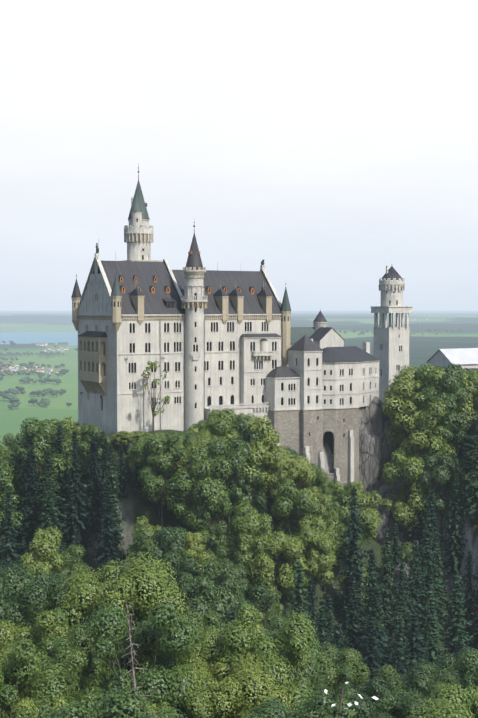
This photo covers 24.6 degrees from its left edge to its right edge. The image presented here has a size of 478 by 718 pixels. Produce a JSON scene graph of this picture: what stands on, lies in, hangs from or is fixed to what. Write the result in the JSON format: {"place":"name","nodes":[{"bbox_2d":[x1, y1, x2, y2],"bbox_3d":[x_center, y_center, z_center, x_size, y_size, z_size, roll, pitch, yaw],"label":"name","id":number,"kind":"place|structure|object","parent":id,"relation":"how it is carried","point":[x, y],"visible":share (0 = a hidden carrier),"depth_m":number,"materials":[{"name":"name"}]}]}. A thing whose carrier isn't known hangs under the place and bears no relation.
{"place":"outdoors","nodes":[
{"label":"outdoors","id":0,"kind":"place"},
{"bbox_2d":[0,0,477,310],"bbox_3d":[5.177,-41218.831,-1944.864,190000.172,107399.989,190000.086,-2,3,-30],"label":"sky","id":1,"kind":"structure","parent":0,"point":[318,155],"depth_m":92147.02,"materials":[{"name":"white"}]},
{"bbox_2d":[0,311,477,453],"bbox_3d":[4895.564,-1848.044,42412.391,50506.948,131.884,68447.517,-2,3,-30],"label":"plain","id":2,"kind":"structure","parent":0,"point":[24,331],"depth_m":5449.30,"materials":[{"name":"green plant"}]},
{"bbox_2d":[1,319,427,373],"bbox_3d":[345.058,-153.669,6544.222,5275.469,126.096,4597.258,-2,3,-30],"label":"village","id":3,"kind":"object","parent":2,"relation":"on","point":[42,369],"visible":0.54,"depth_m":3850.11,"materials":[{"name":"grey"}]},
{"bbox_2d":[0,404,477,685],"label":"terrain","id":4,"kind":"structure","parent":0,"point":[133,507],"depth_m":289.85,"materials":[{"name":"grey stone"}]},
{"bbox_2d":[0,456,23,534],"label":"beech","id":5,"kind":"object","parent":4,"relation":"on","point":[5,472],"visible":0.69,"depth_m":271.56,"materials":[{"name":"green plant"}]},
{"bbox_2d":[0,486,24,579],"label":"spruce","id":6,"kind":"object","parent":4,"relation":"on","point":[10,555],"visible":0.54,"depth_m":265.77,"materials":[{"name":"green"}]},
{"bbox_2d":[12,432,41,540],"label":"spruce","id":7,"kind":"object","parent":4,"relation":"on","point":[30,443],"visible":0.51,"depth_m":278.69,"materials":[{"name":"green"}]},
{"bbox_2d":[0,637,56,717],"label":"beech","id":8,"kind":"object","parent":4,"relation":"on","point":[22,662],"visible":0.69,"depth_m":120.58,"materials":[{"name":"green plant"}]},
{"bbox_2d":[14,446,43,556],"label":"spruce","id":9,"kind":"object","parent":4,"relation":"on","point":[32,516],"visible":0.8,"depth_m":275.81,"materials":[{"name":"green plant"}]},
{"bbox_2d":[0,561,75,652],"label":"beech","id":10,"kind":"object","parent":4,"relation":"on","point":[38,593],"visible":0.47,"depth_m":144.03,"materials":[{"name":"green plant"}]},
{"bbox_2d":[0,610,77,697],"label":"beech","id":11,"kind":"object","parent":4,"relation":"on","point":[7,638],"visible":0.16,"depth_m":136.98,"materials":[{"name":"green plant"}]},
{"bbox_2d":[13,417,67,505],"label":"beech","id":12,"kind":"object","parent":4,"relation":"on","point":[43,431],"visible":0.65,"depth_m":279.25,"materials":[{"name":"green plant"}]},
{"bbox_2d":[20,527,64,579],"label":"beech","id":13,"kind":"object","parent":4,"relation":"on","point":[44,544],"visible":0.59,"depth_m":260.60,"materials":[{"name":"green plant"}]},
{"bbox_2d":[11,697,75,717],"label":"beech","id":14,"kind":"object","parent":4,"relation":"on","point":[23,703],"visible":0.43,"depth_m":116.66,"materials":[{"name":"green plant"}]},
{"bbox_2d":[29,452,68,559],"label":"spruce","id":15,"kind":"object","parent":4,"relation":"on","point":[47,469],"visible":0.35,"depth_m":276.43,"materials":[{"name":"green"}]},
{"bbox_2d":[33,480,65,571],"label":"spruce","id":16,"kind":"object","parent":4,"relation":"on","point":[47,525],"visible":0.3,"depth_m":270.06,"materials":[{"name":"green"}]},
{"bbox_2d":[20,418,82,476],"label":"beech","id":17,"kind":"object","parent":4,"relation":"on","point":[65,426],"visible":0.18,"depth_m":288.47,"materials":[{"name":"green plant"}]},
{"bbox_2d":[0,645,104,717],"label":"beech","id":18,"kind":"object","parent":4,"relation":"on","point":[57,681],"visible":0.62,"depth_m":122.93,"materials":[{"name":"green plant"}]},
{"bbox_2d":[50,426,71,533],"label":"spruce","id":19,"kind":"object","parent":4,"relation":"on","point":[59,449],"visible":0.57,"depth_m":280.90,"materials":[{"name":"green"}]},
{"bbox_2d":[26,607,112,691],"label":"beech","id":20,"kind":"object","parent":4,"relation":"on","point":[94,672],"visible":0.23,"depth_m":136.21,"materials":[{"name":"green plant"}]},
{"bbox_2d":[55,544,88,580],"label":"beech","id":21,"kind":"object","parent":4,"relation":"on","point":[72,555],"visible":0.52,"depth_m":264.71,"materials":[{"name":"green plant"}]},
{"bbox_2d":[59,431,92,550],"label":"spruce","id":22,"kind":"object","parent":4,"relation":"on","point":[76,511],"visible":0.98,"depth_m":278.12,"materials":[{"name":"green plant"}]},
{"bbox_2d":[83,434,105,540],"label":"spruce","id":23,"kind":"object","parent":4,"relation":"on","point":[95,482],"visible":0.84,"depth_m":280.21,"materials":[{"name":"green plant"}]},
{"bbox_2d":[78,423,110,474],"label":"beech","id":24,"kind":"object","parent":4,"relation":"on","point":[86,433],"visible":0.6,"depth_m":286.89,"materials":[{"name":"green plant"}]},
{"bbox_2d":[88,481,126,574],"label":"spruce","id":25,"kind":"object","parent":4,"relation":"on","point":[108,550],"visible":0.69,"depth_m":271.48,"materials":[{"name":"green plant"}]},
{"bbox_2d":[98,449,126,557],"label":"spruce","id":26,"kind":"object","parent":4,"relation":"on","point":[113,477],"visible":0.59,"depth_m":274.82,"materials":[{"name":"green"}]},
{"bbox_2d":[37,685,188,717],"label":"beech","id":27,"kind":"object","parent":4,"relation":"on","point":[125,706],"visible":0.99,"depth_m":104.13,"materials":[{"name":"green plant"}]},
{"bbox_2d":[55,550,189,686],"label":"beech","id":28,"kind":"object","parent":4,"relation":"on","point":[139,585],"visible":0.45,"depth_m":144.73,"materials":[{"name":"green plant"}]},
{"bbox_2d":[115,440,129,501],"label":"spruce","id":29,"kind":"object","parent":4,"relation":"on","point":[121,477],"visible":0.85,"depth_m":284.29,"materials":[{"name":"green"}]},
{"bbox_2d":[92,559,181,689],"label":"beech","id":30,"kind":"object","parent":4,"relation":"on","point":[133,617],"visible":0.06,"depth_m":146.39,"materials":[{"name":"green plant"}]},
{"bbox_2d":[122,601,153,716],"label":"dead spruce","id":31,"kind":"object","parent":4,"relation":"on","point":[132,657],"visible":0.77,"depth_m":120.16,"materials":[{"name":"wood"}]},
{"bbox_2d":[76,602,201,717],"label":"beech","id":32,"kind":"object","parent":4,"relation":"on","point":[166,646],"visible":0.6,"depth_m":126.34,"materials":[{"name":"green plant"}]},
{"bbox_2d":[126,516,162,562],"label":"beech","id":33,"kind":"object","parent":4,"relation":"on","point":[140,523],"visible":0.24,"depth_m":264.95,"materials":[{"name":"green plant"}]},
{"bbox_2d":[127,525,172,571],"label":"beech","id":34,"kind":"object","parent":4,"relation":"on","point":[146,547],"visible":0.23,"depth_m":260.92,"materials":[{"name":"green plant"}]},
{"bbox_2d":[141,360,169,431],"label":"sparse tree","id":35,"kind":"object","parent":4,"relation":"on","point":[153,397],"visible":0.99,"depth_m":299.24,"materials":[{"name":"green plant"}]},
{"bbox_2d":[135,430,186,527],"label":"beech","id":36,"kind":"object","parent":4,"relation":"on","point":[153,483],"visible":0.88,"depth_m":277.02,"materials":[{"name":"green plant"}]},
{"bbox_2d":[150,526,199,603],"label":"beech","id":37,"kind":"object","parent":4,"relation":"on","point":[173,540],"visible":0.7,"depth_m":259.27,"materials":[{"name":"green plant"}]},
{"bbox_2d":[139,664,221,717],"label":"beech","id":38,"kind":"object","parent":4,"relation":"on","point":[197,701],"visible":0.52,"depth_m":123.10,"materials":[{"name":"green plant"}]},
{"bbox_2d":[71,163,290,432],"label":"palas","id":39,"kind":"structure","parent":4,"relation":"on","point":[208,340],"depth_m":311.41,"materials":[{"name":"white stone"}]},
{"bbox_2d":[178,531,210,581],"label":"beech","id":40,"kind":"object","parent":4,"relation":"on","point":[194,543],"visible":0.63,"depth_m":265.96,"materials":[{"name":"green plant"}]},
{"bbox_2d":[162,442,233,532],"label":"beech","id":41,"kind":"object","parent":4,"relation":"on","point":[200,467],"visible":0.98,"depth_m":273.35,"materials":[{"name":"green plant"}]},
{"bbox_2d":[176,558,238,632],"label":"beech","id":42,"kind":"object","parent":4,"relation":"on","point":[191,589],"visible":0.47,"depth_m":247.29,"materials":[{"name":"green plant"}]},
{"bbox_2d":[188,488,233,550],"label":"beech","id":43,"kind":"object","parent":4,"relation":"on","point":[221,528],"visible":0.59,"depth_m":272.46,"materials":[{"name":"green plant"}]},
{"bbox_2d":[196,524,232,567],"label":"beech","id":44,"kind":"object","parent":4,"relation":"on","point":[219,554],"visible":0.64,"depth_m":269.67,"materials":[{"name":"green plant"}]},
{"bbox_2d":[197,408,239,449],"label":"beech","id":45,"kind":"object","parent":4,"relation":"on","point":[218,422],"visible":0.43,"depth_m":290.98,"materials":[{"name":"green plant"}]},
{"bbox_2d":[192,568,244,620],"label":"beech","id":46,"kind":"object","parent":4,"relation":"on","point":[232,583],"visible":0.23,"depth_m":252.88,"materials":[{"name":"green plant"}]},
{"bbox_2d":[177,625,271,687],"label":"beech","id":47,"kind":"object","parent":4,"relation":"on","point":[207,651],"visible":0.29,"depth_m":132.88,"materials":[{"name":"green plant"}]},
{"bbox_2d":[207,436,252,533],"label":"beech","id":48,"kind":"object","parent":4,"relation":"on","point":[238,459],"visible":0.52,"depth_m":282.60,"materials":[{"name":"green plant"}]},
{"bbox_2d":[216,558,249,602],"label":"beech","id":49,"kind":"object","parent":4,"relation":"on","point":[240,570],"visible":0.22,"depth_m":260.98,"materials":[{"name":"green plant"}]},
{"bbox_2d":[186,653,295,717],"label":"beech","id":50,"kind":"object","parent":4,"relation":"on","point":[242,684],"visible":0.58,"depth_m":123.76,"materials":[{"name":"green plant"}]},
{"bbox_2d":[225,463,267,514],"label":"beech","id":51,"kind":"object","parent":4,"relation":"on","point":[260,505],"visible":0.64,"depth_m":284.30,"materials":[{"name":"green plant"}]},
{"bbox_2d":[229,416,270,473],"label":"beech","id":52,"kind":"object","parent":4,"relation":"on","point":[240,425],"visible":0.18,"depth_m":290.23,"materials":[{"name":"green plant"}]},
{"bbox_2d":[223,582,284,629],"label":"beech","id":53,"kind":"object","parent":4,"relation":"on","point":[261,599],"visible":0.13,"depth_m":251.76,"materials":[{"name":"green plant"}]},
{"bbox_2d":[225,502,283,597],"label":"beech","id":54,"kind":"object","parent":4,"relation":"on","point":[246,524],"visible":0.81,"depth_m":267.65,"materials":[{"name":"green plant"}]},
{"bbox_2d":[223,415,289,497],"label":"beech","id":55,"kind":"object","parent":4,"relation":"on","point":[269,438],"visible":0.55,"depth_m":288.31,"materials":[{"name":"green plant"}]},
{"bbox_2d":[218,603,316,716],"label":"beech","id":56,"kind":"object","parent":4,"relation":"on","point":[237,639],"visible":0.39,"depth_m":130.06,"materials":[{"name":"green plant"}]},
{"bbox_2d":[229,628,322,701],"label":"beech","id":57,"kind":"object","parent":4,"relation":"on","point":[309,671],"visible":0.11,"depth_m":136.27,"materials":[{"name":"green plant"}]},
{"bbox_2d":[246,531,308,598],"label":"beech","id":58,"kind":"object","parent":4,"relation":"on","point":[265,572],"visible":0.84,"depth_m":265.76,"materials":[{"name":"green plant"}]},
{"bbox_2d":[267,453,316,517],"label":"beech","id":59,"kind":"object","parent":4,"relation":"on","point":[294,469],"visible":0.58,"depth_m":286.34,"materials":[{"name":"green plant"}]},
{"bbox_2d":[270,480,321,556],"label":"beech","id":60,"kind":"object","parent":4,"relation":"on","point":[301,503],"visible":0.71,"depth_m":276.80,"materials":[{"name":"green plant"}]},
{"bbox_2d":[281,559,313,635],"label":"spruce","id":61,"kind":"object","parent":4,"relation":"on","point":[298,595],"visible":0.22,"depth_m":251.72,"materials":[{"name":"green"}]},
{"bbox_2d":[245,690,356,717],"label":"beech","id":62,"kind":"object","parent":4,"relation":"on","point":[268,710],"visible":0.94,"depth_m":115.30,"materials":[{"name":"green plant"}]},
{"bbox_2d":[295,463,328,503],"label":"beech","id":63,"kind":"object","parent":4,"relation":"on","point":[321,476],"visible":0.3,"depth_m":291.64,"materials":[{"name":"green plant"}]},
{"bbox_2d":[293,515,337,608],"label":"beech","id":64,"kind":"object","parent":4,"relation":"on","point":[320,563],"visible":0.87,"depth_m":270.84,"materials":[{"name":"green plant"}]},
{"bbox_2d":[315,600,329,657],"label":"spruce","id":65,"kind":"object","parent":4,"relation":"on","point":[321,635],"visible":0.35,"depth_m":249.33,"materials":[{"name":"green"}]},
{"bbox_2d":[266,309,379,486],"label":"castle building","id":66,"kind":"structure","parent":4,"relation":"on","point":[322,384],"depth_m":322.01,"materials":[{"name":"white stone"}]},
{"bbox_2d":[304,505,345,592],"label":"beech","id":67,"kind":"object","parent":4,"relation":"on","point":[331,521],"visible":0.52,"depth_m":277.96,"materials":[{"name":"green plant"}]},
{"bbox_2d":[314,594,343,667],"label":"spruce","id":68,"kind":"object","parent":4,"relation":"on","point":[328,603],"visible":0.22,"depth_m":252.94,"materials":[{"name":"green"}]},
{"bbox_2d":[307,667,359,703],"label":"beech","id":69,"kind":"object","parent":4,"relation":"on","point":[321,685],"visible":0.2,"depth_m":141.13,"materials":[{"name":"green plant"}]},
{"bbox_2d":[306,635,370,697],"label":"beech","id":70,"kind":"object","parent":4,"relation":"on","point":[327,661],"visible":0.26,"depth_m":146.19,"materials":[{"name":"green plant"}]},
{"bbox_2d":[325,480,360,527],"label":"beech","id":71,"kind":"object","parent":4,"relation":"on","point":[342,497],"visible":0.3,"depth_m":307.54,"materials":[{"name":"green plant"}]},
{"bbox_2d":[332,486,369,617],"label":"spruce","id":72,"kind":"object","parent":4,"relation":"on","point":[352,567],"visible":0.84,"depth_m":274.80,"materials":[{"name":"green plant"}]},
{"bbox_2d":[340,576,366,684],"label":"spruce","id":73,"kind":"object","parent":4,"relation":"on","point":[351,639],"visible":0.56,"depth_m":261.98,"materials":[{"name":"green"}]},
{"bbox_2d":[322,676,388,717],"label":"beech","id":74,"kind":"object","parent":4,"relation":"on","point":[367,703],"visible":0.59,"depth_m":128.97,"materials":[{"name":"green plant"}]},
{"bbox_2d":[334,481,382,546],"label":"beech","id":75,"kind":"object","parent":4,"relation":"on","point":[368,517],"visible":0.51,"depth_m":306.10,"materials":[{"name":"green plant"}]},
{"bbox_2d":[355,619,389,693],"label":"spruce","id":76,"kind":"object","parent":4,"relation":"on","point":[369,660],"visible":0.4,"depth_m":248.69,"materials":[{"name":"green"}]},
{"bbox_2d":[358,549,387,651],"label":"spruce","id":77,"kind":"object","parent":4,"relation":"on","point":[372,580],"visible":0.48,"depth_m":267.84,"materials":[{"name":"green"}]},
{"bbox_2d":[358,587,393,690],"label":"spruce","id":78,"kind":"object","parent":4,"relation":"on","point":[376,608],"visible":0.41,"depth_m":258.89,"materials":[{"name":"green"}]},
{"bbox_2d":[359,397,398,496],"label":"cliff rock","id":79,"kind":"object","parent":4,"relation":"on","point":[375,450],"visible":0.38,"depth_m":329.40,"materials":[{"name":"grey stone"}]},
{"bbox_2d":[366,489,404,545],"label":"cliff rock","id":80,"kind":"object","parent":4,"relation":"on","point":[388,520],"visible":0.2,"depth_m":324.12,"materials":[{"name":"stone"}]},
{"bbox_2d":[377,529,397,634],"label":"spruce","id":81,"kind":"object","parent":4,"relation":"on","point":[387,592],"visible":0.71,"depth_m":296.35,"materials":[{"name":"green"}]},
{"bbox_2d":[370,264,412,402],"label":"square tower","id":82,"kind":"structure","parent":4,"relation":"on","point":[391,349],"depth_m":369.95,"materials":[{"name":"white stone"}]},
{"bbox_2d":[387,613,408,673],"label":"spruce","id":83,"kind":"object","parent":4,"relation":"on","point":[399,631],"visible":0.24,"depth_m":271.99,"materials":[{"name":"green"}]},
{"bbox_2d":[363,674,433,717],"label":"beech","id":84,"kind":"object","parent":4,"relation":"on","point":[399,706],"visible":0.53,"depth_m":138.53,"materials":[{"name":"green plant"}]},
{"bbox_2d":[384,560,417,660],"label":"spruce","id":85,"kind":"object","parent":4,"relation":"on","point":[401,583],"visible":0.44,"depth_m":288.07,"materials":[{"name":"green"}]},
{"bbox_2d":[388,365,426,430],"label":"beech","id":86,"kind":"object","parent":4,"relation":"on","point":[409,372],"visible":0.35,"depth_m":325.46,"materials":[{"name":"green plant"}]},
{"bbox_2d":[381,447,435,542],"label":"beech","id":87,"kind":"object","parent":4,"relation":"on","point":[405,506],"visible":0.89,"depth_m":319.30,"materials":[{"name":"green plant"}]},
{"bbox_2d":[382,373,438,447],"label":"beech","id":88,"kind":"object","parent":4,"relation":"on","point":[405,412],"visible":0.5,"depth_m":323.28,"materials":[{"name":"green plant"}]},
{"bbox_2d":[400,610,428,692],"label":"spruce","id":89,"kind":"object","parent":4,"relation":"on","point":[415,654],"visible":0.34,"depth_m":253.54,"materials":[{"name":"green"}]},
{"bbox_2d":[403,457,426,552],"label":"spruce","id":90,"kind":"object","parent":4,"relation":"on","point":[416,529],"visible":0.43,"depth_m":321.25,"materials":[{"name":"green"}]},
{"bbox_2d":[404,540,436,649],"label":"spruce","id":91,"kind":"object","parent":4,"relation":"on","point":[414,589],"visible":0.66,"depth_m":294.51,"materials":[{"name":"green"}]},
{"bbox_2d":[400,409,456,490],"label":"beech","id":92,"kind":"object","parent":4,"relation":"on","point":[415,440],"visible":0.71,"depth_m":319.06,"materials":[{"name":"green plant"}]},
{"bbox_2d":[419,586,442,661],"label":"spruce","id":93,"kind":"object","parent":4,"relation":"on","point":[431,600],"visible":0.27,"depth_m":280.75,"materials":[{"name":"green"}]},
{"bbox_2d":[421,616,443,669],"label":"spruce","id":94,"kind":"object","parent":4,"relation":"on","point":[433,655],"visible":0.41,"depth_m":273.45,"materials":[{"name":"green"}]},
{"bbox_2d":[416,528,449,641],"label":"spruce","id":95,"kind":"object","parent":4,"relation":"on","point":[427,567],"visible":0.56,"depth_m":297.18,"materials":[{"name":"green"}]},
{"bbox_2d":[418,490,448,602],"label":"spruce","id":96,"kind":"object","parent":4,"relation":"on","point":[429,518],"visible":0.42,"depth_m":307.40,"materials":[{"name":"green"}]},
{"bbox_2d":[400,653,477,700],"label":"beech","id":97,"kind":"object","parent":4,"relation":"on","point":[419,669],"visible":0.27,"depth_m":157.13,"materials":[{"name":"green plant"}]},
{"bbox_2d":[414,364,465,457],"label":"beech","id":98,"kind":"object","parent":4,"relation":"on","point":[430,374],"visible":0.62,"depth_m":320.08,"materials":[{"name":"green plant"}]},
{"bbox_2d":[407,698,474,717],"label":"beech","id":99,"kind":"object","parent":4,"relation":"on","point":[450,711],"visible":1,"depth_m":115.50,"materials":[{"name":"green plant"}]},
{"bbox_2d":[430,541,451,628],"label":"spruce","id":100,"kind":"object","parent":4,"relation":"on","point":[438,573],"visible":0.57,"depth_m":302.29,"materials":[{"name":"green"}]},
{"bbox_2d":[418,452,467,546],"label":"beech","id":101,"kind":"object","parent":4,"relation":"on","point":[441,474],"visible":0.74,"depth_m":316.26,"materials":[{"name":"green plant"}]},
{"bbox_2d":[420,363,470,444],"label":"beech","id":102,"kind":"object","parent":4,"relation":"on","point":[452,382],"visible":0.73,"depth_m":319.45,"materials":[{"name":"green plant"}]},
{"bbox_2d":[426,348,477,370],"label":"gate buildings","id":103,"kind":"structure","parent":4,"relation":"on","point":[467,358],"depth_m":385.42,"materials":[{"name":"white stone"}]},
{"bbox_2d":[427,681,477,717],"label":"beech","id":104,"kind":"object","parent":4,"relation":"on","point":[470,701],"visible":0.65,"depth_m":121.22,"materials":[{"name":"green plant"}]},
{"bbox_2d":[439,475,469,583],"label":"spruce","id":105,"kind":"object","parent":4,"relation":"on","point":[454,553],"visible":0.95,"depth_m":311.95,"materials":[{"name":"green plant"}]},
{"bbox_2d":[440,575,475,671],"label":"spruce","id":106,"kind":"object","parent":4,"relation":"on","point":[455,620],"visible":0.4,"depth_m":283.90,"materials":[{"name":"green plant"}]},
{"bbox_2d":[448,367,474,465],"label":"tree","id":107,"kind":"object","parent":4,"relation":"on","point":[460,450],"visible":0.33,"depth_m":325.44,"materials":[{"name":"green"}]},
{"bbox_2d":[453,647,477,691],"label":"beech","id":108,"kind":"object","parent":4,"relation":"on","point":[468,665],"visible":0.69,"depth_m":138.62,"materials":[{"name":"green plant"}]},
{"bbox_2d":[458,408,477,520],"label":"spruce","id":109,"kind":"object","parent":4,"relation":"on","point":[472,510],"visible":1,"depth_m":310.37,"materials":[{"name":"green"}]},
{"bbox_2d":[460,549,477,647],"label":"spruce","id":110,"kind":"object","parent":4,"relation":"on","point":[468,602],"visible":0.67,"depth_m":300.25,"materials":[{"name":"green"}]},
{"bbox_2d":[461,368,477,455],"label":"beech","id":111,"kind":"object","parent":4,"relation":"on","point":[471,376],"visible":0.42,"depth_m":329.93,"materials":[{"name":"green plant"}]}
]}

